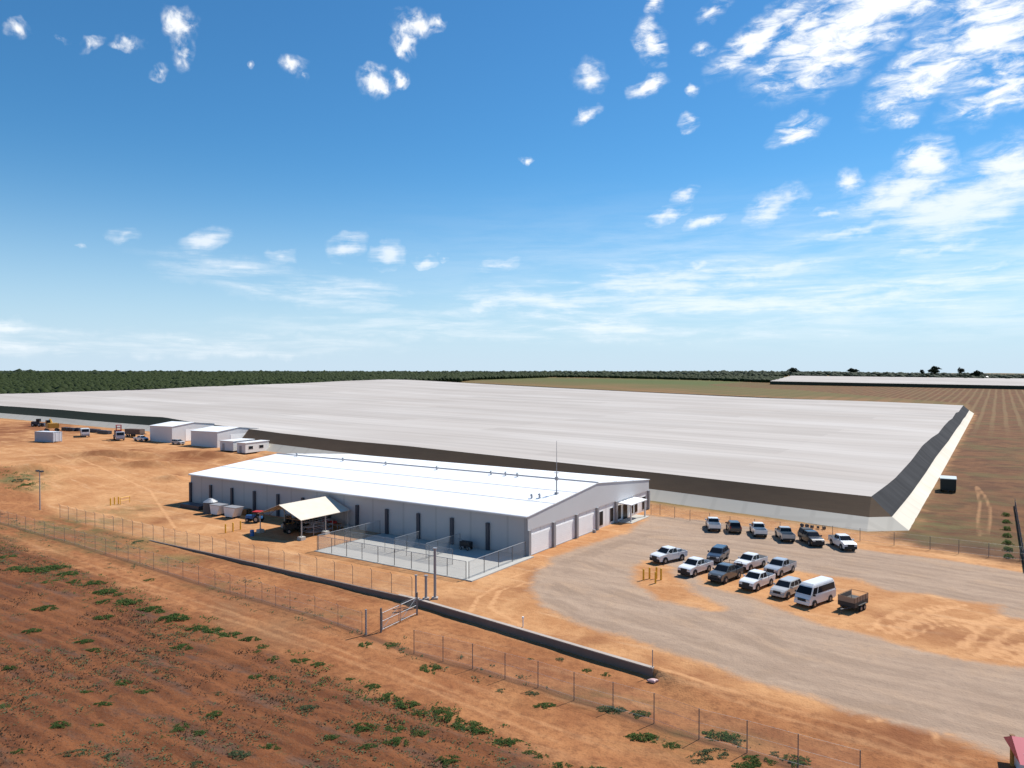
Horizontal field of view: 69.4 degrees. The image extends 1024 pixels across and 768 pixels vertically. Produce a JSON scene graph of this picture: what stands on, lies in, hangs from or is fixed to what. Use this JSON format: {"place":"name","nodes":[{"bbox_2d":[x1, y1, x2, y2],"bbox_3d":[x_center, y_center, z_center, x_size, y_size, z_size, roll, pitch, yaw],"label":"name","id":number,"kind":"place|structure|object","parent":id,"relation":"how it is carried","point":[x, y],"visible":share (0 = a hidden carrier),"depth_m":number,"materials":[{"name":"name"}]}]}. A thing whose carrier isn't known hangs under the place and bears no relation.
{"place":"outdoors","nodes":[
{"label":"outdoors","id":0,"kind":"place"},
{"bbox_2d":[0,536,557,767],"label":"soil field","id":1,"kind":"structure","parent":0,"point":[128,710],"depth_m":59.65,"materials":[{"name":"brown soil"}]},
{"bbox_2d":[19,567,45,572],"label":"weed clump","id":2,"kind":"object","parent":1,"relation":"on","point":[26,570],"visible":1,"depth_m":97.22,"materials":[{"name":"green plant"}]},
{"bbox_2d":[31,604,58,610],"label":"weed clump","id":3,"kind":"object","parent":1,"relation":"on","point":[42,608],"visible":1,"depth_m":82.10,"materials":[{"name":"green plant"}]},
{"bbox_2d":[44,564,69,569],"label":"weed clump","id":4,"kind":"object","parent":1,"relation":"on","point":[54,566],"visible":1,"depth_m":98.90,"materials":[{"name":"green plant"}]},
{"bbox_2d":[49,721,70,729],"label":"weed clump","id":5,"kind":"object","parent":1,"relation":"on","point":[57,724],"visible":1,"depth_m":55.55,"materials":[{"name":"green plant"}]},
{"bbox_2d":[55,749,91,756],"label":"weed clump","id":6,"kind":"object","parent":1,"relation":"on","point":[65,754],"visible":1,"depth_m":51.55,"materials":[{"name":"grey plant"}]},
{"bbox_2d":[92,588,117,595],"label":"weed clump","id":7,"kind":"object","parent":1,"relation":"on","point":[102,591],"visible":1,"depth_m":88.22,"materials":[{"name":"green plant"}]},
{"bbox_2d":[112,598,143,606],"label":"weed clump","id":8,"kind":"object","parent":1,"relation":"on","point":[129,601],"visible":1,"depth_m":84.43,"materials":[{"name":"green plant"}]},
{"bbox_2d":[136,605,164,612],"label":"weed clump","id":9,"kind":"object","parent":1,"relation":"on","point":[151,608],"visible":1,"depth_m":81.85,"materials":[{"name":"green plant"}]},
{"bbox_2d":[157,613,190,622],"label":"weed clump","id":10,"kind":"object","parent":1,"relation":"on","point":[175,616],"visible":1,"depth_m":78.94,"materials":[{"name":"green plant"}]},
{"bbox_2d":[171,722,188,732],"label":"weed clump","id":11,"kind":"object","parent":1,"relation":"on","point":[180,728],"visible":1,"depth_m":55.23,"materials":[{"name":"green plant"}]},
{"bbox_2d":[216,631,242,637],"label":"weed clump","id":12,"kind":"object","parent":1,"relation":"on","point":[236,633],"visible":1,"depth_m":74.55,"materials":[{"name":"green plant"}]},
{"bbox_2d":[228,750,250,760],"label":"weed clump","id":13,"kind":"object","parent":1,"relation":"on","point":[241,754],"visible":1,"depth_m":51.43,"materials":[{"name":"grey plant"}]},
{"bbox_2d":[0,540,506,767],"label":"stubble","id":14,"kind":"object","parent":1,"relation":"on","point":[79,678],"visible":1,"depth_m":63.92,"materials":[{"name":"green plant"}]},
{"bbox_2d":[0,543,554,767],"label":"ground weeds","id":15,"kind":"object","parent":1,"relation":"on","point":[283,708],"visible":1,"depth_m":57.92,"materials":[{"name":"green plant"}]},
{"bbox_2d":[0,542,621,767],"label":"edge weeds","id":16,"kind":"object","parent":1,"relation":"on","point":[437,725],"visible":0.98,"depth_m":65.84,"materials":[{"name":"green plant"}]},
{"bbox_2d":[351,722,378,733],"bbox_3d":[-11.078,25.670,55.348,2.293,0.356,1.682,0,1,9],"label":"weed clump","id":17,"kind":"object","parent":1,"relation":"on","point":[362,727],"visible":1,"depth_m":55.35,"materials":[{"name":"green plant"}]},
{"bbox_2d":[376,693,400,700],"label":"weed clump","id":18,"kind":"object","parent":1,"relation":"on","point":[387,696],"visible":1,"depth_m":60.33,"materials":[{"name":"green plant"}]},
{"bbox_2d":[381,736,409,746],"bbox_3d":[-8.245,25.691,53.471,2.446,0.414,1.402,0,1,4],"label":"weed clump","id":19,"kind":"object","parent":1,"relation":"on","point":[397,740],"visible":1,"depth_m":53.21,"materials":[{"name":"green plant"}]},
{"bbox_2d":[385,724,405,732],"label":"weed clump","id":20,"kind":"object","parent":1,"relation":"on","point":[399,727],"visible":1,"depth_m":55.35,"materials":[{"name":"green plant"}]},
{"bbox_2d":[392,700,420,709],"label":"weed clump","id":21,"kind":"object","parent":1,"relation":"on","point":[412,703],"visible":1,"depth_m":59.21,"materials":[{"name":"green plant"}]},
{"bbox_2d":[434,754,462,767],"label":"weed clump","id":22,"kind":"object","parent":1,"relation":"on","point":[446,760],"visible":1,"depth_m":50.79,"materials":[{"name":"green plant"}]},
{"bbox_2d":[433,711,464,722],"bbox_3d":[-4.653,25.641,57.241,2.476,0.411,1.801,1,1,32],"label":"weed clump","id":23,"kind":"object","parent":1,"relation":"on","point":[449,715],"visible":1,"depth_m":57.00,"materials":[{"name":"green plant"}]},
{"bbox_2d":[450,720,481,730],"bbox_3d":[-3.534,25.742,55.989,2.569,0.255,1.756,0,1,8],"label":"weed clump","id":24,"kind":"object","parent":1,"relation":"on","point":[463,726],"visible":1,"depth_m":55.92,"materials":[{"name":"green plant"}]},
{"bbox_2d":[468,726,493,735],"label":"weed clump","id":25,"kind":"object","parent":1,"relation":"on","point":[474,729],"visible":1,"depth_m":55.08,"materials":[{"name":"green plant"}]},
{"bbox_2d":[494,737,524,745],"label":"weed clump","id":26,"kind":"object","parent":1,"relation":"on","point":[508,741],"visible":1,"depth_m":53.32,"materials":[{"name":"green plant"}]},
{"bbox_2d":[302,517,332,535],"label":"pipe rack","id":27,"kind":"object","parent":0,"point":[313,530],"visible":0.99,"depth_m":119.91,"materials":[{"name":"grey metal"}]},
{"bbox_2d":[0,411,1023,767],"bbox_3d":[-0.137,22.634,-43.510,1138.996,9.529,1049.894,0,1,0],"label":"ground","id":28,"kind":"structure","parent":0,"point":[90,475],"depth_m":78.70,"materials":[{"name":"orange soil"}]},
{"bbox_2d":[31,419,44,426],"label":"wheel loader","id":29,"kind":"object","parent":28,"relation":"on","point":[36,423],"visible":1,"depth_m":287.58,"materials":[{"name":"metal"}]},
{"bbox_2d":[35,431,61,441],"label":"shipping container","id":30,"kind":"object","parent":28,"relation":"on","point":[48,436],"visible":1,"depth_m":235.29,"materials":[{"name":"grey metal"}]},
{"bbox_2d":[44,419,59,430],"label":"excavator","id":31,"kind":"object","parent":28,"relation":"on","point":[49,423],"visible":0.92,"depth_m":268.23,"materials":[{"name":"yellow metal"}]},
{"bbox_2d":[80,428,89,436],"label":"truck","id":32,"kind":"object","parent":28,"relation":"on","point":[84,431],"visible":1,"depth_m":251.14,"materials":[{"name":"white paint"}]},
{"bbox_2d":[113,425,124,440],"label":"rig truck","id":33,"kind":"object","parent":28,"relation":"on","point":[119,434],"visible":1,"depth_m":242.08,"materials":[{"name":"white metal"}]},
{"bbox_2d":[125,428,144,436],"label":"flatbed trailer","id":34,"kind":"object","parent":28,"relation":"on","point":[132,432],"visible":0.99,"depth_m":253.52,"materials":[{"name":"metal"}]},
{"bbox_2d":[1,512,361,622],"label":"chain link fence","id":35,"kind":"object","parent":28,"relation":"on","point":[173,566],"visible":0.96,"depth_m":92.66,"materials":[{"name":"metal"}]},
{"bbox_2d":[149,421,215,442],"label":"storage shed","id":36,"kind":"structure","parent":28,"relation":"on","point":[167,432],"depth_m":241.41,"materials":[{"name":"white metal"}]},
{"bbox_2d":[185,428,199,440],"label":"roller door","id":37,"kind":"structure","parent":36,"relation":"in","point":[187,432],"depth_m":243.43,"materials":[{"name":"white metal"}]},
{"bbox_2d":[180,502,202,509],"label":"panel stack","id":38,"kind":"object","parent":28,"relation":"on","point":[193,505],"visible":0.79,"depth_m":141.81,"materials":[{"name":"metal"}]},
{"bbox_2d":[203,498,217,513],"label":"water tank","id":39,"kind":"object","parent":28,"relation":"on","point":[206,506],"visible":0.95,"depth_m":136.20,"materials":[{"name":"metal"}]},
{"bbox_2d":[209,503,228,515],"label":"skip bin","id":40,"kind":"object","parent":28,"relation":"on","point":[216,509],"visible":0.9,"depth_m":134.59,"materials":[{"name":"grey metal"}]},
{"bbox_2d":[190,426,257,447],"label":"storage shed","id":41,"kind":"structure","parent":28,"relation":"on","point":[210,436],"depth_m":229.82,"materials":[{"name":"white metal"}]},
{"bbox_2d":[223,505,243,518],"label":"skip bin","id":42,"kind":"object","parent":28,"relation":"on","point":[233,511],"visible":1,"depth_m":132.31,"materials":[{"name":"grey metal"}]},
{"bbox_2d":[60,505,411,595],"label":"chain link fence","id":43,"kind":"object","parent":28,"relation":"on","point":[262,555],"visible":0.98,"depth_m":97.60,"materials":[{"name":"metal"}]},
{"bbox_2d":[219,438,254,452],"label":"site hut","id":44,"kind":"object","parent":28,"relation":"on","point":[229,445],"visible":0.66,"depth_m":217.41,"materials":[{"name":"metal"}]},
{"bbox_2d":[236,440,269,454],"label":"site hut","id":45,"kind":"object","parent":28,"relation":"on","point":[245,447],"visible":0.93,"depth_m":215.88,"materials":[{"name":"metal"}]},
{"bbox_2d":[245,510,263,522],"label":"tractor","id":46,"kind":"object","parent":28,"relation":"on","point":[255,518],"visible":0.98,"depth_m":128.62,"materials":[{"name":"blue paint"}]},
{"bbox_2d":[283,514,297,524],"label":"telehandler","id":47,"kind":"object","parent":28,"relation":"on","point":[291,521],"visible":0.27,"depth_m":122.44,"materials":[{"name":"black metal"}]},
{"bbox_2d":[283,517,305,533],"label":"tractor","id":48,"kind":"object","parent":28,"relation":"on","point":[288,527],"visible":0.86,"depth_m":120.14,"materials":[{"name":"black metal"}]},
{"bbox_2d":[256,496,351,540],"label":"open canopy","id":49,"kind":"object","parent":28,"relation":"on","point":[325,506],"visible":0.96,"depth_m":119.97,"materials":[{"name":"metal"}]},
{"bbox_2d":[0,516,665,739],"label":"low shrubs","id":50,"kind":"object","parent":28,"relation":"on","point":[461,656],"visible":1,"depth_m":89.96,"materials":[{"name":"green plant"}]},
{"bbox_2d":[318,520,379,548],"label":"yard fence","id":51,"kind":"object","parent":28,"relation":"on","point":[349,534],"visible":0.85,"depth_m":113.42,"materials":[{"name":"metal"}]},
{"bbox_2d":[317,535,465,577],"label":"yard fence","id":52,"kind":"object","parent":28,"relation":"on","point":[388,555],"visible":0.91,"depth_m":99.59,"materials":[{"name":"metal"}]},
{"bbox_2d":[380,592,417,632],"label":"farm gate","id":53,"kind":"structure","parent":28,"relation":"on","point":[382,620],"depth_m":78.16,"materials":[{"name":"grey metal"}]},
{"bbox_2d":[149,540,653,676],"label":"retaining wall","id":54,"kind":"structure","parent":28,"relation":"on","point":[607,658],"depth_m":77.74,"materials":[{"name":"grey concrete"}]},
{"bbox_2d":[188,441,649,555],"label":"packing shed","id":55,"kind":"structure","parent":28,"relation":"on","point":[492,508],"depth_m":124.94,"materials":[{"name":"metal"}]},
{"bbox_2d":[531,527,551,554],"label":"roller door","id":56,"kind":"structure","parent":55,"relation":"in","point":[541,540],"depth_m":107.76,"materials":[{"name":"grey metal"}]},
{"bbox_2d":[556,519,574,545],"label":"roller door","id":57,"kind":"structure","parent":55,"relation":"in","point":[565,532],"depth_m":113.70,"materials":[{"name":"grey metal"}]},
{"bbox_2d":[579,512,594,536],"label":"roller door","id":58,"kind":"structure","parent":55,"relation":"in","point":[587,522],"depth_m":119.51,"materials":[{"name":"grey metal"}]},
{"bbox_2d":[315,533,524,579],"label":"concrete slab","id":59,"kind":"structure","parent":28,"relation":"on","point":[463,554],"depth_m":105.03,"materials":[{"name":"grey concrete"}]},
{"bbox_2d":[344,530,452,563],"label":"yard fence","id":60,"kind":"object","parent":59,"relation":"on","point":[403,547],"visible":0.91,"depth_m":104.73,"materials":[{"name":"metal"}]},
{"bbox_2d":[457,538,472,550],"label":"parts cart","id":61,"kind":"object","parent":59,"relation":"on","point":[465,544],"visible":1,"depth_m":108.39,"materials":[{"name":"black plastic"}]},
{"bbox_2d":[466,556,533,581],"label":"kerb strip","id":62,"kind":"object","parent":59,"relation":"on","point":[492,571],"visible":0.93,"depth_m":97.82,"materials":[{"name":"concrete"}]},
{"bbox_2d":[469,541,525,573],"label":"yard fence","id":63,"kind":"object","parent":62,"relation":"on","point":[498,555],"visible":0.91,"depth_m":98.47,"materials":[{"name":"metal"}]},
{"bbox_2d":[418,663,441,673],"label":"weed clump","id":64,"kind":"object","parent":28,"relation":"on","point":[425,667],"visible":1,"depth_m":66.51,"materials":[{"name":"green plant"}]},
{"bbox_2d":[432,547,437,599],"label":"steel pole","id":65,"kind":"object","parent":28,"relation":"on","point":[434,597],"visible":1,"depth_m":84.91,"materials":[{"name":"grey metal"}]},
{"bbox_2d":[428,706,450,715],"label":"weed clump","id":66,"kind":"object","parent":28,"relation":"on","point":[443,709],"visible":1,"depth_m":58.29,"materials":[{"name":"green plant"}]},
{"bbox_2d":[532,702,555,709],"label":"weed clump","id":67,"kind":"object","parent":28,"relation":"on","point":[544,704],"visible":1,"depth_m":59.22,"materials":[{"name":"green plant"}]},
{"bbox_2d":[596,705,628,715],"bbox_3d":[7.919,25.677,58.357,2.562,0.409,1.566,0,1,6],"label":"weed clump","id":68,"kind":"object","parent":28,"relation":"on","point":[610,708],"visible":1,"depth_m":58.33,"materials":[{"name":"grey plant"}]},
{"bbox_2d":[415,631,860,767],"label":"chain link fence","id":69,"kind":"object","parent":28,"relation":"on","point":[747,749],"visible":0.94,"depth_m":53.60,"materials":[{"name":"metal"}]},
{"bbox_2d":[629,710,650,718],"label":"weed clump","id":70,"kind":"object","parent":28,"relation":"on","point":[643,713],"visible":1,"depth_m":57.75,"materials":[{"name":"green plant"}]},
{"bbox_2d":[623,732,658,743],"bbox_3d":[9.447,25.703,54.110,2.639,0.411,1.358,0,1,15],"label":"weed clump","id":71,"kind":"object","parent":28,"relation":"on","point":[646,737],"visible":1,"depth_m":53.92,"materials":[{"name":"green plant"}]},
{"bbox_2d":[686,748,729,759],"bbox_3d":[13.694,25.650,51.381,3.552,0.427,1.591,0,1,-14],"label":"weed clump","id":72,"kind":"object","parent":28,"relation":"on","point":[705,751],"visible":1,"depth_m":51.32,"materials":[{"name":"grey plant"}]},
{"bbox_2d":[701,729,740,741],"bbox_3d":[15.639,25.601,53.906,3.613,0.455,1.764,0,1,8],"label":"weed clump","id":73,"kind":"object","parent":28,"relation":"on","point":[726,736],"visible":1,"depth_m":53.84,"materials":[{"name":"green plant"}]},
{"bbox_2d":[708,560,742,583],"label":"pickup truck","id":74,"kind":"object","parent":28,"relation":"on","point":[723,572],"visible":1,"depth_m":92.20,"materials":[{"name":"grey paint"}]},
{"bbox_2d":[731,763,758,767],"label":"weed clump","id":75,"kind":"object","parent":28,"relation":"on","point":[745,765],"visible":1,"depth_m":49.69,"materials":[{"name":"green plant"}]},
{"bbox_2d":[733,754,778,766],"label":"weed clump","id":76,"kind":"object","parent":28,"relation":"on","point":[752,760],"visible":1,"depth_m":50.24,"materials":[{"name":"green plant"}]},
{"bbox_2d":[739,569,774,591],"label":"pickup truck","id":77,"kind":"object","parent":28,"relation":"on","point":[755,579],"visible":1,"depth_m":88.87,"materials":[{"name":"white paint"}]},
{"bbox_2d":[763,557,796,577],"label":"pickup truck","id":78,"kind":"object","parent":28,"relation":"on","point":[779,566],"visible":0.93,"depth_m":94.99,"materials":[{"name":"silver paint"}]},
{"bbox_2d":[769,576,801,599],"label":"station wagon","id":79,"kind":"object","parent":28,"relation":"on","point":[786,587],"visible":0.83,"depth_m":85.74,"materials":[{"name":"beige paint"}]},
{"bbox_2d":[780,754,811,767],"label":"weed clump","id":80,"kind":"object","parent":28,"relation":"on","point":[795,761],"visible":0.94,"depth_m":50.36,"materials":[{"name":"green plant"}]},
{"bbox_2d":[794,576,835,607],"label":"minibus","id":81,"kind":"object","parent":28,"relation":"on","point":[812,592],"visible":1,"depth_m":82.78,"materials":[{"name":"white paint"}]},
{"bbox_2d":[818,582,834,592],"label":"side window","id":82,"kind":"structure","parent":81,"relation":"in","point":[831,585],"depth_m":83.53,"materials":[{"name":"black glass"}]},
{"bbox_2d":[661,504,1018,558],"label":"chain link fence","id":83,"kind":"object","parent":28,"relation":"on","point":[832,531],"visible":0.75,"depth_m":116.07,"materials":[{"name":"metal"}]},
{"bbox_2d":[838,589,867,613],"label":"cage trailer","id":84,"kind":"object","parent":28,"relation":"on","point":[848,599],"visible":1,"depth_m":80.89,"materials":[{"name":"grey metal"}]},
{"bbox_2d":[1009,734,1014,766],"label":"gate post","id":85,"kind":"object","parent":28,"relation":"on","point":[1011,758],"visible":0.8,"depth_m":48.87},
{"bbox_2d":[1004,736,1023,767],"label":"gate hut","id":86,"kind":"object","parent":28,"relation":"on","point":[1015,744],"visible":0.95,"depth_m":47.87,"materials":[{"name":"metal"}]},
{"bbox_2d":[1015,502,1023,558],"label":"shade fence","id":87,"kind":"object","parent":28,"relation":"on","point":[1019,530],"visible":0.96,"depth_m":120.23,"materials":[{"name":"grey metal"}]},
{"bbox_2d":[0,373,1023,531],"bbox_3d":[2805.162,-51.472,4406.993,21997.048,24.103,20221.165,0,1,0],"label":"land","id":88,"kind":"structure","parent":0,"point":[700,387],"depth_m":754.93,"materials":[{"name":"brown soil"}]},
{"bbox_2d":[0,370,559,393],"bbox_3d":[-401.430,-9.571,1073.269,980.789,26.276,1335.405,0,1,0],"label":"orchard","id":89,"kind":"object","parent":88,"relation":"on","point":[29,382],"visible":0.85,"depth_m":805.55,"materials":[{"name":"green plant"}]},
{"bbox_2d":[0,379,973,530],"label":"net canopy","id":90,"kind":"object","parent":88,"relation":"on","point":[839,463],"visible":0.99,"depth_m":246.61,"materials":[{"name":"white fabric"}]},
{"bbox_2d":[0,368,1023,378],"bbox_3d":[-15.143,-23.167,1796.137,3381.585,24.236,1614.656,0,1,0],"label":"distant treeline","id":91,"kind":"object","parent":88,"relation":"on","point":[883,374],"visible":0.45,"depth_m":1358.18,"materials":[{"name":"green plant"}]},
{"bbox_2d":[541,371,783,382],"bbox_3d":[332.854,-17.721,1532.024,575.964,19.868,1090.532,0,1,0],"label":"orchard","id":92,"kind":"object","parent":88,"relation":"on","point":[742,377],"visible":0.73,"depth_m":1138.74,"materials":[{"name":"green plant"}]},
{"bbox_2d":[0,0,1023,372],"label":"sky","id":93,"kind":"structure","parent":0,"point":[186,185],"materials":[{"name":"blue"}]},
{"bbox_2d":[529,515,1023,755],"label":"gravel road","id":94,"kind":"structure","parent":0,"point":[975,703],"depth_m":75.88,"materials":[{"name":"beige gravel"}]},
{"bbox_2d":[650,545,687,563],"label":"pickup truck","id":95,"kind":"object","parent":94,"relation":"on","point":[663,554],"visible":1,"depth_m":101.44,"materials":[{"name":"white paint"}]},
{"bbox_2d":[678,556,713,576],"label":"pickup truck","id":96,"kind":"object","parent":94,"relation":"on","point":[693,566],"visible":1,"depth_m":95.21,"materials":[{"name":"white paint"}]},
{"bbox_2d":[705,517,720,531],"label":"pickup truck","id":97,"kind":"object","parent":94,"relation":"on","point":[712,523],"visible":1,"depth_m":122.24,"materials":[{"name":"white paint"}]},
{"bbox_2d":[706,544,729,562],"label":"station wagon","id":98,"kind":"object","parent":94,"relation":"on","point":[719,553],"visible":0.93,"depth_m":101.94,"materials":[{"name":"blue paint"}]},
{"bbox_2d":[725,520,741,533],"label":"hatchback","id":99,"kind":"object","parent":94,"relation":"on","point":[733,525],"visible":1,"depth_m":119.47,"materials":[{"name":"grey paint"}]},
{"bbox_2d":[734,552,767,571],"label":"pickup truck","id":100,"kind":"object","parent":94,"relation":"on","point":[749,560],"visible":0.82,"depth_m":97.77,"materials":[{"name":"white paint"}]},
{"bbox_2d":[749,522,767,536],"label":"pickup truck","id":101,"kind":"object","parent":94,"relation":"on","point":[757,528],"visible":1,"depth_m":118.06,"materials":[{"name":"white paint"}]},
{"bbox_2d":[774,526,795,541],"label":"pickup truck","id":102,"kind":"object","parent":94,"relation":"on","point":[784,532],"visible":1,"depth_m":114.84,"materials":[{"name":"beige paint"}]},
{"bbox_2d":[797,527,824,545],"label":"suv","id":103,"kind":"object","parent":94,"relation":"on","point":[810,536],"visible":1,"depth_m":111.74,"materials":[{"name":"black paint"}]},
{"bbox_2d":[828,533,856,550],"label":"pickup truck","id":104,"kind":"object","parent":94,"relation":"on","point":[842,541],"visible":1,"depth_m":109.01,"materials":[{"name":"white paint"}]},
{"bbox_2d":[707,382,1023,565],"bbox_3d":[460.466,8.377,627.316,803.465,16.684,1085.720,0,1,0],"label":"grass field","id":105,"kind":"structure","parent":0,"point":[985,465],"depth_m":183.82,"materials":[{"name":"brown soil"}]},
{"bbox_2d":[770,376,1023,388],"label":"net canopy","id":106,"kind":"object","parent":105,"relation":"on","point":[981,383],"visible":0.99,"depth_m":929.94,"materials":[{"name":"white fabric"}]},
{"bbox_2d":[940,475,956,491],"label":"field container","id":107,"kind":"object","parent":105,"relation":"on","point":[948,483],"visible":1,"depth_m":160.77,"materials":[{"name":"metal"}]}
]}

